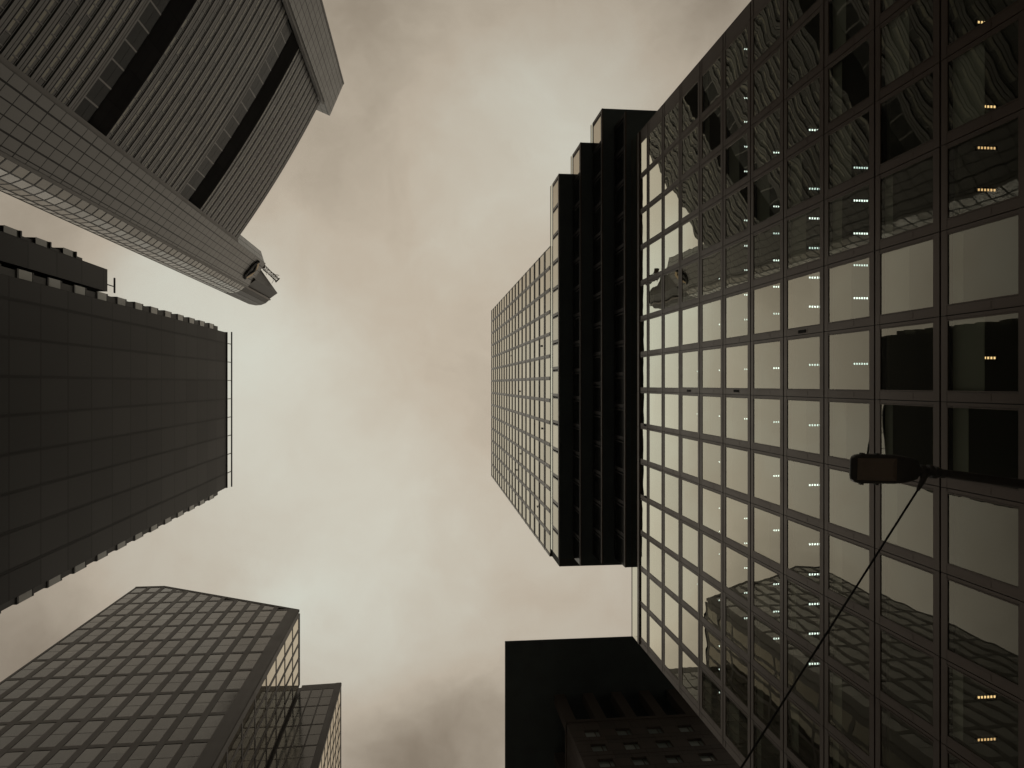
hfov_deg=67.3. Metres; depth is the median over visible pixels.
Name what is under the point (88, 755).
window
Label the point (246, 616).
window
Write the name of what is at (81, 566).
window
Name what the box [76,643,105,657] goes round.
window
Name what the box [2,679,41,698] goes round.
window
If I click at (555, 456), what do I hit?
storey window
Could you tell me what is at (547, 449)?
shaft window
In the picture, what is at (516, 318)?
shaft window
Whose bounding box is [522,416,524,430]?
shaft window
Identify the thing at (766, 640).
window
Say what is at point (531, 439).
shaft window
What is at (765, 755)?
window
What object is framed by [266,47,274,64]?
garden window
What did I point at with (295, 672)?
side window
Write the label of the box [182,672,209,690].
window
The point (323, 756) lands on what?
wing side window
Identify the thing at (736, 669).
window
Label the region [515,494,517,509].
shaft window
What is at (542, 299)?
shaft window
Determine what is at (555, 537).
storey window
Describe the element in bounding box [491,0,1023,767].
office tower
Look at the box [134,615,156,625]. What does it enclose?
window
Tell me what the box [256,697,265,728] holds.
side window
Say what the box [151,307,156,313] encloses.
window
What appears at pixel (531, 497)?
shaft window
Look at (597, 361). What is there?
shaded window
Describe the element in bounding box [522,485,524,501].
shaft window
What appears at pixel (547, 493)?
shaft window
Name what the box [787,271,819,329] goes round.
window
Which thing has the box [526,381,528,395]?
shaft window
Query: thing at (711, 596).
window
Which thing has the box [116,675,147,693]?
window
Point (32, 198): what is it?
bay window
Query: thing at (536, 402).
shaft window
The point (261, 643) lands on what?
window
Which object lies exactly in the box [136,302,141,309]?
window
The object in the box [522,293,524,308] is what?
shaft window
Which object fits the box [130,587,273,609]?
window
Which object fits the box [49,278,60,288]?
window
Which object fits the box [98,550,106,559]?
window
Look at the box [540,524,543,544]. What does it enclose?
shaft window
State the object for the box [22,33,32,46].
ribbon window
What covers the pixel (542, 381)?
shaft window
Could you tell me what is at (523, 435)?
shaft window
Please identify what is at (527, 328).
shaft window
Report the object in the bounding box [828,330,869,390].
window
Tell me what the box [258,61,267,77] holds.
garden window
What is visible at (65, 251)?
window
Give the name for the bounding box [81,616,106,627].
window
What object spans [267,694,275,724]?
side window
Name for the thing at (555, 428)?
storey window
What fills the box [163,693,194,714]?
window
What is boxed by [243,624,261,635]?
window
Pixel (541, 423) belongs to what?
shaft window
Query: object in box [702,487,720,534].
window
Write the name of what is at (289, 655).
side window
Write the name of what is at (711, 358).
window
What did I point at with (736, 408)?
window
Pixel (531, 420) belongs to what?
shaft window
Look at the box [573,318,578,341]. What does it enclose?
shaded window
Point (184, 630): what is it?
window
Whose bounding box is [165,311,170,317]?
window
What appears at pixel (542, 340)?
shaft window
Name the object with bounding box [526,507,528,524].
shaft window
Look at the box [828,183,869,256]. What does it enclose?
window
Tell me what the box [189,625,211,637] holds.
window
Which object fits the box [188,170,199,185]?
garden window
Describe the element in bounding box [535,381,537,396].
shaft window
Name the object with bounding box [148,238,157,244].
bay window
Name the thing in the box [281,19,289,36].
garden window
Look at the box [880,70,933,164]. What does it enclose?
window
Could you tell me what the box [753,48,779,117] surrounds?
window
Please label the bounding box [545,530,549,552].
shaft window
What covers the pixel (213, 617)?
window
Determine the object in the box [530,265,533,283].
shaft window
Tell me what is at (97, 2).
ribbon window
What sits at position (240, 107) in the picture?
garden window
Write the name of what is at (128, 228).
bay window
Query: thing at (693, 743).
window
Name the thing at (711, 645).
window
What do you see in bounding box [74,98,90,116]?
garden window
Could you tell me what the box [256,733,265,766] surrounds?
side window
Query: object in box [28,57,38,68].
ribbon window
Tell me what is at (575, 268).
shaded window
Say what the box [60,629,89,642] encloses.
window
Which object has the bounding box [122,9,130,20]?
ribbon window
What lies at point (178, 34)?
ribbon window
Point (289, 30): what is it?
garden window
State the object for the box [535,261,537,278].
shaft window
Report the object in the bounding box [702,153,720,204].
window
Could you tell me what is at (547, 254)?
shaft window
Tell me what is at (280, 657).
side window
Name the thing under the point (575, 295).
shaded window
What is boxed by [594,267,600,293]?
shaded window
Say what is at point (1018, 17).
window
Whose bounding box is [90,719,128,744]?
window
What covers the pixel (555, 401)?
storey window
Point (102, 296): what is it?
window
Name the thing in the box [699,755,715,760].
window
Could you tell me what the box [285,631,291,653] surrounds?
side window
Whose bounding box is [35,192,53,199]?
bay window
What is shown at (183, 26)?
ribbon window
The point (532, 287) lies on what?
shaft window
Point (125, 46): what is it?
garden window
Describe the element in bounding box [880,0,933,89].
window
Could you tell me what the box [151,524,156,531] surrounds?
window
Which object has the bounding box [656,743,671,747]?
window
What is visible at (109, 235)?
bay window
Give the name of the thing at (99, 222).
bay window
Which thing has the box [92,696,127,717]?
window
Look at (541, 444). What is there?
shaft window
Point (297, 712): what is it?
wing window
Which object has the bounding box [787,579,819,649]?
window
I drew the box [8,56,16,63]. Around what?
ribbon window
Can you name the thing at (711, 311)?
window
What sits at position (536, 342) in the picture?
shaft window
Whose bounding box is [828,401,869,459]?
window
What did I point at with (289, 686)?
side window
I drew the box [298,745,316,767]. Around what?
wing window
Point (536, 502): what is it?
shaft window
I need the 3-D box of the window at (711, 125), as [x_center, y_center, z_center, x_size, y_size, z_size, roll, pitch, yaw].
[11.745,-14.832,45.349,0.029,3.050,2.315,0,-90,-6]
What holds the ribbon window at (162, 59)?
in the curved tower at (168, 133)
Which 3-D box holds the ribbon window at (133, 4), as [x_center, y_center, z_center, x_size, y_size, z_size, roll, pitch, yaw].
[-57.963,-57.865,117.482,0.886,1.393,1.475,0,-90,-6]
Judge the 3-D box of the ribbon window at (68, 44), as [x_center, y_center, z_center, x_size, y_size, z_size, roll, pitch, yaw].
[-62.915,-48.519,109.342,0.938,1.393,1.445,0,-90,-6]
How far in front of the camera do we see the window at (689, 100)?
48.92 m
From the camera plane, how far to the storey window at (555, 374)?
75.15 m
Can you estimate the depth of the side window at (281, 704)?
133.06 m
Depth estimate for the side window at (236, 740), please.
100.88 m
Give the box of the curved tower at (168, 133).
[0,0,343,304]
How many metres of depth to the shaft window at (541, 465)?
86.73 m
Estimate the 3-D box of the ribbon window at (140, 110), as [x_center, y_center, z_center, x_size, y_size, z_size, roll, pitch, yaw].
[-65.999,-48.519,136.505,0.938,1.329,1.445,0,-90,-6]
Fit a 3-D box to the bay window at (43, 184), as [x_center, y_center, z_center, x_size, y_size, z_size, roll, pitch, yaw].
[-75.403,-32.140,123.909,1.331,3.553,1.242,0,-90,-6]
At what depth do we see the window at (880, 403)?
26.64 m
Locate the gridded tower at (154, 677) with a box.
[0,586,341,767]
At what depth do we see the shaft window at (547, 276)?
83.19 m
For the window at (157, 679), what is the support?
in the gridded tower at (154, 677)
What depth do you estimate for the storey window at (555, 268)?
75.15 m
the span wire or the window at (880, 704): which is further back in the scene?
the window at (880, 704)
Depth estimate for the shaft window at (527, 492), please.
99.37 m
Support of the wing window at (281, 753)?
in the gridded tower at (154, 677)
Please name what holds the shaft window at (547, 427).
in the office tower at (759, 294)
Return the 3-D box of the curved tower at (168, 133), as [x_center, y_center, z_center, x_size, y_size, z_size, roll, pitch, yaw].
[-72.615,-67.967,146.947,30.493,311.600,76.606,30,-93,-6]
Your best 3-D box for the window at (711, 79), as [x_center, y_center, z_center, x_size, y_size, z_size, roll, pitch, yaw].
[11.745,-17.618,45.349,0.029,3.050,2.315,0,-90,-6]
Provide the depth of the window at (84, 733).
98.84 m
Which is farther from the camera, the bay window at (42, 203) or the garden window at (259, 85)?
the garden window at (259, 85)
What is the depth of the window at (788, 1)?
35.73 m
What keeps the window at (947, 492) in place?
in the office tower at (759, 294)
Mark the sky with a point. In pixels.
(363, 499)
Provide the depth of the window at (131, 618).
145.47 m
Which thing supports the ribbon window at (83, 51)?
in the curved tower at (168, 133)
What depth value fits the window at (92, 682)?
114.21 m
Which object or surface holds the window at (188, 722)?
in the gridded tower at (154, 677)
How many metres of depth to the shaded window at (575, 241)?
71.54 m
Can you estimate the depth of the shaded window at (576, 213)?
71.54 m
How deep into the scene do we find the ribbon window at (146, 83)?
133.26 m
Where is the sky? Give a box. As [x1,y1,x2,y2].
[0,0,750,767]
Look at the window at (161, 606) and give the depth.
153.87 m
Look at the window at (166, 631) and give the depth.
138.47 m
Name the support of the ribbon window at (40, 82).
in the curved tower at (168, 133)
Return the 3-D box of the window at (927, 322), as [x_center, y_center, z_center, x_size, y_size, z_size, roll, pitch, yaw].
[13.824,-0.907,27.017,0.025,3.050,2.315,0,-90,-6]
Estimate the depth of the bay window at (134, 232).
162.75 m
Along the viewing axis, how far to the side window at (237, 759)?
102.50 m
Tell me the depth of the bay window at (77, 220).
144.93 m
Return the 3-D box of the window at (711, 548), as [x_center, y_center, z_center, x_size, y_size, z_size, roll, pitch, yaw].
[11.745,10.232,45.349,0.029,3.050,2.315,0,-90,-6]
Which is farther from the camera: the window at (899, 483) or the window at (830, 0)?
the window at (830, 0)
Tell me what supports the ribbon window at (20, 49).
in the curved tower at (168, 133)
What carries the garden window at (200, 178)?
in the curved tower at (168, 133)
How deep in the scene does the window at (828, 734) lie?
31.56 m
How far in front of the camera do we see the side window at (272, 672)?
125.25 m
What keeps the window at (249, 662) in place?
in the gridded tower at (154, 677)
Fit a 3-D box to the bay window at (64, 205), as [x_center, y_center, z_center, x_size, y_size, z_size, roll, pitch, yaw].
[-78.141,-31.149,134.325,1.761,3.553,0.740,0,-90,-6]
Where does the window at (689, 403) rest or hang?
in the office tower at (759, 294)
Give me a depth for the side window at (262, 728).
117.21 m
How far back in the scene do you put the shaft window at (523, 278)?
103.40 m
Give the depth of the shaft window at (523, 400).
103.40 m
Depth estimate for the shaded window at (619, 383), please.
64.44 m
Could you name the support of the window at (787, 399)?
in the office tower at (759, 294)
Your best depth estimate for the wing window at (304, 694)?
148.26 m
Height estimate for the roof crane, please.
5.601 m
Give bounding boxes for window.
[0,0,9,7]
[0,32,9,44]
[0,159,17,171]
[0,169,7,175]
[0,174,20,182]
[0,185,19,189]
[0,680,19,694]
[0,700,35,721]
[0,701,12,710]
[0,724,29,748]
[0,752,22,767]
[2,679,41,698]
[4,225,18,236]
[6,19,18,33]
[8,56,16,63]
[10,661,45,677]
[11,190,29,195]
[11,723,54,748]
[12,166,29,178]
[12,180,32,188]
[13,44,24,57]
[15,8,26,21]
[16,750,50,767]
[19,269,31,281]
[19,589,31,602]
[19,699,58,720]
[20,199,243,292]
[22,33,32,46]
[22,196,40,200]
[24,0,34,10]
[24,68,30,75]
[24,173,40,184]
[25,186,41,194]
[25,678,62,697]
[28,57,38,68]
[30,22,40,34]
[32,660,65,676]
[34,201,50,205]
[35,179,51,189]
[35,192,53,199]
[36,46,46,58]
[36,237,47,247]
[37,78,44,85]
[37,644,68,658]
[38,11,48,23]
[38,721,80,746]
[42,68,52,79]
[42,749,76,767]
[43,206,61,209]
[44,35,54,47]
[44,698,81,719]
[46,0,56,12]
[46,197,63,204]
[47,185,62,195]
[48,677,84,696]
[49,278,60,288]
[49,574,60,586]
[50,57,59,69]
[50,88,57,95]
[52,24,61,36]
[53,659,86,675]
[54,210,69,214]
[55,79,64,89]
[56,202,71,208]
[56,644,86,658]
[57,47,67,58]
[57,190,71,199]
[60,13,69,25]
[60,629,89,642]
[62,68,71,79]
[63,215,77,218]
[63,247,73,256]
[64,720,104,745]
[65,36,74,48]
[66,88,75,98]
[66,207,81,213]
[67,195,80,204]
[68,2,77,15]
[68,697,104,718]
[68,748,102,767]
[69,58,78,69]
[71,677,104,695]
[72,25,81,37]
[73,219,86,222]
[73,659,105,675]
[74,79,82,89]
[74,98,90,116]
[74,211,89,217]
[75,285,84,294]
[75,562,84,572]
[76,200,89,209]
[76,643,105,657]
[77,48,86,59]
[79,629,106,641]
[80,15,88,27]
[80,223,94,226]
[81,69,89,79]
[81,103,96,121]
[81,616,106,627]
[83,215,97,221]
[84,38,93,49]
[84,205,97,213]
[86,79,103,100]
[87,5,96,16]
[88,59,96,69]
[89,227,102,229]
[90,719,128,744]
[91,28,99,39]
[92,85,109,106]
[92,220,105,225]
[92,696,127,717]
[93,209,105,217]
[93,676,125,694]
[94,0,101,6]
[95,49,103,59]
[95,658,125,674]
[95,746,129,767]
[96,642,124,656]
[98,17,106,28]
[98,292,106,300]
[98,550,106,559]
[98,628,124,640]
[99,223,113,229]
[99,604,123,614]
[99,616,122,626]
[100,60,116,82]
[101,213,112,221]
[102,39,110,49]
[104,234,117,236]
[105,7,113,18]
[106,66,122,87]
[107,227,119,232]
[109,29,117,39]
[109,217,120,225]
[110,125,117,132]
[112,0,120,8]
[113,41,129,63]
[114,231,126,235]
[116,19,123,30]
[116,221,126,228]
[116,594,136,602]
[116,615,140,626]
[116,628,141,640]
[116,642,142,655]
[116,657,145,673]
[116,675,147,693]
[116,695,149,716]
[116,718,152,742]
[117,116,123,124]
[117,604,138,613]
[118,297,125,305]
[118,540,125,549]
[119,47,135,69]
[119,132,125,139]
[121,234,132,238]
[121,745,155,767]
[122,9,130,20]
[123,107,130,116]
[123,225,133,232]
[125,123,131,131]
[126,21,142,45]
[128,237,138,242]
[129,0,136,10]
[129,98,136,107]
[129,228,139,235]
[130,0,317,235]
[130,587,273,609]
[131,593,152,602]
[132,28,147,50]
[132,603,154,613]
[134,240,144,244]
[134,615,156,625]
[134,627,159,639]
[135,90,141,98]
[135,641,161,655]
[136,232,145,238]
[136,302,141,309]
[136,532,141,539]
[137,106,143,114]
[137,656,165,672]
[138,674,168,692]
[139,2,154,24]
[140,243,150,247]
[140,694,171,715]
[141,81,148,90]
[142,235,151,241]
[142,717,176,741]
[144,9,159,31]
[147,72,153,81]
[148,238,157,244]
[148,744,180,767]
[149,603,170,612]
[150,614,173,625]
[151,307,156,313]
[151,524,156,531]
[152,0,159,6]
[153,64,159,72]
[153,241,162,247]
[153,626,176,638]
[154,80,160,89]
[155,640,180,654]
[157,0,169,13]
[158,656,183,671]
[159,55,165,63]
[159,244,166,249]
[160,673,188,691]
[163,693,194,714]
[164,246,172,252]
[165,46,171,54]
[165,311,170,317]
[165,602,186,612]
[167,716,199,740]
[168,614,189,624]
[170,37,176,46]
[171,626,193,638]
[174,640,198,653]
[174,742,207,767]
[176,28,182,37]
[178,655,203,670]
[180,184,190,196]
[181,19,187,28]
[182,602,201,611]
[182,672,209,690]
[185,188,194,199]
[185,613,205,624]
[187,10,193,19]
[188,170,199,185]
[188,692,216,712]
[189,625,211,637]
[192,174,203,188]
[193,2,198,11]
[193,715,223,739]
[194,639,216,652]
[197,157,208,171]
[198,601,217,611]
[198,654,223,670]
[202,161,212,175]
[202,612,222,623]
[204,672,229,689]
[207,144,217,158]
[208,625,227,636]
[210,148,221,162]
[211,691,237,711]
[212,638,234,652]
[214,601,232,610]
[216,130,226,145]
[218,753,225,767]
[219,135,229,149]
[219,654,241,669]
[220,612,238,622]
[224,116,235,132]
[225,624,245,636]
[226,671,250,688]
[227,121,238,136]
[228,725,240,763]
[230,601,246,610]
[230,746,240,767]
[232,638,252,651]
[233,103,243,118]
[236,108,246,124]
[236,611,254,622]
[239,653,260,668]
[242,89,251,105]
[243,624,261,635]
[243,699,254,734]
[243,719,254,755]
[243,738,254,767]
[245,94,254,109]
[250,75,259,91]
[250,757,254,767]
[251,637,270,650]
[253,80,262,96]
[253,611,270,621]
[256,679,265,709]
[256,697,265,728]
[256,715,265,747]
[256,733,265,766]
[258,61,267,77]
[259,751,265,767]
[260,623,279,635]
[261,67,269,83]
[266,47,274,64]
[267,660,275,688]
[267,677,275,706]
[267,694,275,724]
[267,711,275,741]
[267,728,275,759]
[269,52,277,69]
[270,610,287,621]
[270,748,288,767]
[274,32,282,49]
[276,39,284,55]
[277,645,283,668]
[277,662,283,685]
[277,678,283,702]
[277,694,283,719]
[277,710,283,735]
[278,726,296,746]
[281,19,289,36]
[284,25,291,41]
[284,747,302,767]
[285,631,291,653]
[285,646,291,669]
[285,661,291,685]
[285,676,291,700]
[285,691,291,716]
[287,707,303,725]
[292,725,309,745]
[293,620,297,637]
[293,634,297,652]
[293,649,297,667]
[293,663,297,682]
[293,678,297,697]
[294,690,310,706]
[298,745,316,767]
[300,706,316,724]
[305,724,322,744]
[307,689,321,705]
[312,705,328,723]
[319,688,333,704]
[322,748,324,767]
[325,737,327,757]
[325,753,327,767]
[492,283,517,505]
[515,316,517,329]
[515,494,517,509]
[522,275,524,290]
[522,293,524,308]
[522,310,524,325]
[522,328,524,342]
[522,346,524,360]
[522,363,524,377]
[522,381,524,395]
[522,398,524,412]
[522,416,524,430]
[522,433,524,448]
[522,450,524,465]
[522,468,524,483]
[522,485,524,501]
[522,503,524,518]
[526,271,528,286]
[526,289,528,305]
[526,307,528,323]
[526,326,528,341]
[526,344,528,359]
[526,363,528,377]
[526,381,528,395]
[526,399,528,413]
[526,417,528,432]
[526,435,528,450]
[526,453,528,469]
[526,471,528,487]
[526,489,528,505]
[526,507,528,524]
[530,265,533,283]
[530,284,533,301]
[530,304,533,320]
[530,323,533,339]
[530,342,533,358]
[530,361,533,377]
[530,381,533,396]
[530,400,533,415]
[530,418,533,434]
[530,437,533,453]
[530,456,533,473]
[530,475,533,492]
[530,493,533,511]
[530,512,533,530]
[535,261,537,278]
[535,281,537,298]
[535,301,537,317]
[535,321,537,337]
[535,341,537,357]
[535,361,537,376]
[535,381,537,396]
[535,400,537,416]
[535,420,537,436]
[535,440,537,456]
[535,459,537,476]
[535,479,537,496]
[535,499,537,516]
[535,518,537,536]
[540,254,543,273]
[540,275,543,294]
[540,296,543,314]
[540,317,543,335]
[540,338,543,355]
[540,359,543,376]
[540,380,543,397]
[540,401,543,418]
[540,422,543,439]
[540,442,543,460]
[540,463,543,481]
[540,483,543,502]
[540,504,543,523]
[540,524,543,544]
[545,248,549,268]
[545,270,549,290]
[545,292,549,311]
[545,314,549,333]
[545,336,549,354]
[545,358,549,376]
[545,380,549,398]
[545,402,549,420]
[545,423,549,442]
[545,445,549,464]
[545,466,549,486]
[545,488,549,508]
[545,509,549,530]
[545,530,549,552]
[553,181,557,207]
[553,208,557,234]
[553,236,557,260]
[553,263,557,287]
[553,290,557,313]
[553,317,557,339]
[553,345,557,366]
[553,372,557,393]
[553,399,557,420]
[553,425,557,447]
[553,451,557,474]
[553,478,557,502]
[553,504,557,529]
[553,531,557,556]
[573,151,578,179]
[573,179,578,206]
[573,207,578,233]
[573,235,578,260]
[573,263,578,287]
[573,290,578,314]
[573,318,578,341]
[573,346,578,368]
[573,374,578,395]
[573,401,578,423]
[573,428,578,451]
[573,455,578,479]
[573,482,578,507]
[573,509,578,535]
[573,536,578,563]
[585,732,599,736]
[591,746,606,750]
[594,117,600,148]
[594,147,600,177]
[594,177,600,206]
[594,207,600,235]
[594,237,600,264]
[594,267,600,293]
[594,297,600,323]
[594,327,600,352]
[594,357,600,381]
[594,387,600,411]
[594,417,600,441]
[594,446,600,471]
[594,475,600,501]
[594,504,600,531]
[594,533,600,561]
[598,761,614,766]
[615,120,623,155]
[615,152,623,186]
[615,185,623,217]
[615,217,623,248]
[615,249,623,279]
[615,282,623,310]
[615,314,623,341]
[615,346,623,372]
[615,379,623,403]
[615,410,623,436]
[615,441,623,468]
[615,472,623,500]
[615,503,623,533]
[615,534,623,565]
[616,730,631,734]
[624,744,639,749]
[632,759,648,764]
[640,103,697,678]
[647,729,661,733]
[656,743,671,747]
[666,757,681,762]
[679,727,692,731]
[682,81,697,132]
[682,126,697,174]
[682,216,697,259]
[682,261,697,302]
[682,306,697,344]
[682,351,697,387]
[682,395,697,432]
[682,437,697,477]
[682,522,697,567]
[682,565,697,612]
[682,650,697,702]
[688,741,703,745]
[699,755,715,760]
[702,55,720,112]
[702,104,720,158]
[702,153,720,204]
[702,201,720,250]
[702,250,720,296]
[702,299,720,341]
[702,348,720,387]
[702,396,720,436]
[702,442,720,485]
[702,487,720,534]
[702,533,720,583]
[702,579,720,631]
[702,625,720,680]
[702,670,720,729]
[725,25,747,90]
[725,78,747,140]
[725,131,747,189]
[725,185,747,239]
[725,238,747,288]
[725,291,747,338]
[725,345,747,388]
[725,397,747,441]
[725,446,747,494]
[725,496,747,548]
[725,546,747,601]
[725,595,747,654]
[725,645,747,707]
[725,694,747,761]
[753,0,779,63]
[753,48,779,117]
[753,106,779,171]
[753,165,779,225]
[753,224,779,280]
[753,282,779,334]
[753,341,778,388]
[753,398,779,447]
[753,452,779,505]
[753,506,779,564]
[753,561,779,622]
[753,615,779,681]
[753,669,779,740]
[753,723,779,767]
[787,0,817,30]
[787,10,819,89]
[787,75,819,149]
[787,140,819,209]
[787,205,819,269]
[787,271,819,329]
[787,336,819,389]
[787,399,819,454]
[787,459,819,519]
[787,519,819,584]
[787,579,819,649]
[787,639,819,715]
[787,698,819,767]
[787,758,796,767]
[828,0,869,56]
[828,36,869,123]
[828,109,869,189]
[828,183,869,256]
[828,256,869,322]
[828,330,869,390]
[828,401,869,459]
[828,468,869,536]
[828,534,869,610]
[828,601,869,683]
[828,667,869,757]
[828,734,866,767]
[880,0,898,14]
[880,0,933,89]
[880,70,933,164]
[880,154,933,240]
[880,238,933,315]
[880,322,933,391]
[880,403,933,465]
[880,483,933,558]
[880,554,933,642]
[880,629,933,726]
[880,704,933,767]
[947,0,1018,46]
[947,17,1018,132]
[947,115,1018,218]
[947,213,1018,305]
[947,311,1018,392]
[947,406,1018,490]
[947,492,1018,588]
[947,579,1018,686]
[947,665,1018,767]
[947,751,970,767]
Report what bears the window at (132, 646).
in the gridded tower at (154, 677)
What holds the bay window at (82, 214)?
in the curved tower at (168, 133)
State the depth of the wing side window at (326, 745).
132.38 m
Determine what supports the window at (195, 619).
in the gridded tower at (154, 677)
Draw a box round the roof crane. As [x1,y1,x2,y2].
[262,265,279,282]
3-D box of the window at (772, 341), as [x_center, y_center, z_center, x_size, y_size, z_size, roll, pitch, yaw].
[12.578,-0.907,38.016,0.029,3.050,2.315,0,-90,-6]
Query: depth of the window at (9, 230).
41.21 m
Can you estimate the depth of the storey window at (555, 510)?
75.15 m
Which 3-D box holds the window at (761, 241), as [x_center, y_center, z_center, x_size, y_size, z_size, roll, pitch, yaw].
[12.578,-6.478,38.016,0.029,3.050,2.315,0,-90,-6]
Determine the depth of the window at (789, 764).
35.54 m
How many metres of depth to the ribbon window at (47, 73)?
109.06 m
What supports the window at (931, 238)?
in the office tower at (759, 294)
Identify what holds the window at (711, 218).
in the office tower at (759, 294)
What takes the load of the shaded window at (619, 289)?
in the office tower at (759, 294)
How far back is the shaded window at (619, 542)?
64.44 m
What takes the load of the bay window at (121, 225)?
in the curved tower at (168, 133)
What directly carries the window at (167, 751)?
in the gridded tower at (154, 677)
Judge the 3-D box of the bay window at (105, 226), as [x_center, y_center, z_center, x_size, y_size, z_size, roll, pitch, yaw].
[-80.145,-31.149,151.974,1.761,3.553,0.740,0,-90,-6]
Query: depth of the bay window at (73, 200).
134.48 m
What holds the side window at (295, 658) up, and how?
in the gridded tower at (154, 677)
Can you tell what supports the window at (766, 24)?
in the office tower at (759, 294)
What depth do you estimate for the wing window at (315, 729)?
132.45 m
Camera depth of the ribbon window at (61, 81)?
112.79 m
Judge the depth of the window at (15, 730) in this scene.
98.84 m
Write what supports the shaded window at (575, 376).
in the office tower at (759, 294)
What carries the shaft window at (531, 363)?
in the office tower at (759, 294)
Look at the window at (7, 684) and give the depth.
114.96 m
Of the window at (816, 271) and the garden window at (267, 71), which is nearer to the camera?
the window at (816, 271)
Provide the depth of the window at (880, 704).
27.60 m
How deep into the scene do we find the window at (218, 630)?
139.59 m
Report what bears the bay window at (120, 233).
in the curved tower at (168, 133)
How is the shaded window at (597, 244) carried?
in the office tower at (759, 294)
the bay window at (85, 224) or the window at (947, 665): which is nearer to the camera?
the window at (947, 665)
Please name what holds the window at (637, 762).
in the overhang tower at (609, 702)
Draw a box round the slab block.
[0,225,231,613]
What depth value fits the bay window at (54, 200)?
130.84 m
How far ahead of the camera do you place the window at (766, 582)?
38.04 m
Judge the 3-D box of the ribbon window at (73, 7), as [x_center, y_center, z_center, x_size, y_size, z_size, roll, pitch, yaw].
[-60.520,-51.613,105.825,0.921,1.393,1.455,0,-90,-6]
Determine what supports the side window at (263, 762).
in the gridded tower at (154, 677)
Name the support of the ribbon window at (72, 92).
in the curved tower at (168, 133)
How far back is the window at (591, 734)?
90.61 m
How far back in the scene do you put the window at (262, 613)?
148.59 m
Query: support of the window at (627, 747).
in the overhang tower at (609, 702)
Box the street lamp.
[849,453,1023,490]
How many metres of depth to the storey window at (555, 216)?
75.15 m
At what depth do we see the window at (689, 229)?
48.92 m
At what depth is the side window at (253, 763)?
112.08 m
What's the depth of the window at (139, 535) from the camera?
58.57 m
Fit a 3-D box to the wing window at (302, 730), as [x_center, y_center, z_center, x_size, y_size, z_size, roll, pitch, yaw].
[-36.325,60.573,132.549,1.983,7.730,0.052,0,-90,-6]
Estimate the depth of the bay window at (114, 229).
155.49 m
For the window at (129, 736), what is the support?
in the gridded tower at (154, 677)
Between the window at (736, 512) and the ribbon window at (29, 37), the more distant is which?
the ribbon window at (29, 37)
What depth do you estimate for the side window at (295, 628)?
148.52 m
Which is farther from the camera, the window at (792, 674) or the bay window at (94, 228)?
the bay window at (94, 228)
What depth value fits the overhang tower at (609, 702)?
100.78 m
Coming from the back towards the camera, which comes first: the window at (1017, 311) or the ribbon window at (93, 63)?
the ribbon window at (93, 63)
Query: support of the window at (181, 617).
in the gridded tower at (154, 677)
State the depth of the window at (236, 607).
155.26 m
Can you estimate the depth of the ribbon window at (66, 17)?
105.78 m
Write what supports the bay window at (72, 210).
in the curved tower at (168, 133)
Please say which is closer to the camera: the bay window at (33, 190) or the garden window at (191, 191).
the bay window at (33, 190)
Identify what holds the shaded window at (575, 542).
in the office tower at (759, 294)
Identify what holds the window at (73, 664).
in the gridded tower at (154, 677)
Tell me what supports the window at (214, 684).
in the gridded tower at (154, 677)
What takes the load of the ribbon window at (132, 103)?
in the curved tower at (168, 133)
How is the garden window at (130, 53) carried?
in the curved tower at (168, 133)
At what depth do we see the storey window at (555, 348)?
75.15 m
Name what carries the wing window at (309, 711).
in the gridded tower at (154, 677)
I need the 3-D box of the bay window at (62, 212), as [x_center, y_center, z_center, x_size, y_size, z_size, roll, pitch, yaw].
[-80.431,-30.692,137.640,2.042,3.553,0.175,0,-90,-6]
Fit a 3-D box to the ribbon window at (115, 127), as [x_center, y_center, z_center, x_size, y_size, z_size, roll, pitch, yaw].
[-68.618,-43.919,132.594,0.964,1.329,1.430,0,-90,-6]
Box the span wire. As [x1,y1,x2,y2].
[740,490,918,767]
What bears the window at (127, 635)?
in the gridded tower at (154, 677)
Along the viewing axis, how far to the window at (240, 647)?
132.13 m
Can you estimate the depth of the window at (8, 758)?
92.24 m
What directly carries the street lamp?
on the ground
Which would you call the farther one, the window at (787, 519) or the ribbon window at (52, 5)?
the ribbon window at (52, 5)
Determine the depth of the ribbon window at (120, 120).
132.77 m
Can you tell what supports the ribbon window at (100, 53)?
in the curved tower at (168, 133)
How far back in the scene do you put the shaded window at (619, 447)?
64.44 m
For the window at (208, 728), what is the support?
in the gridded tower at (154, 677)
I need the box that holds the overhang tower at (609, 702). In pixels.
[505,636,739,767]
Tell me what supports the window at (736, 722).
in the office tower at (759, 294)
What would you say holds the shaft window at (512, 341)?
in the office tower at (759, 294)
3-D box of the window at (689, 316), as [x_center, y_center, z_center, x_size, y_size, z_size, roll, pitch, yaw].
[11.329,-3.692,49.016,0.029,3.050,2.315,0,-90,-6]
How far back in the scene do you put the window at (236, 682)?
116.51 m
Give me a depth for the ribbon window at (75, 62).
113.01 m
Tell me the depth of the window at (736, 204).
41.71 m

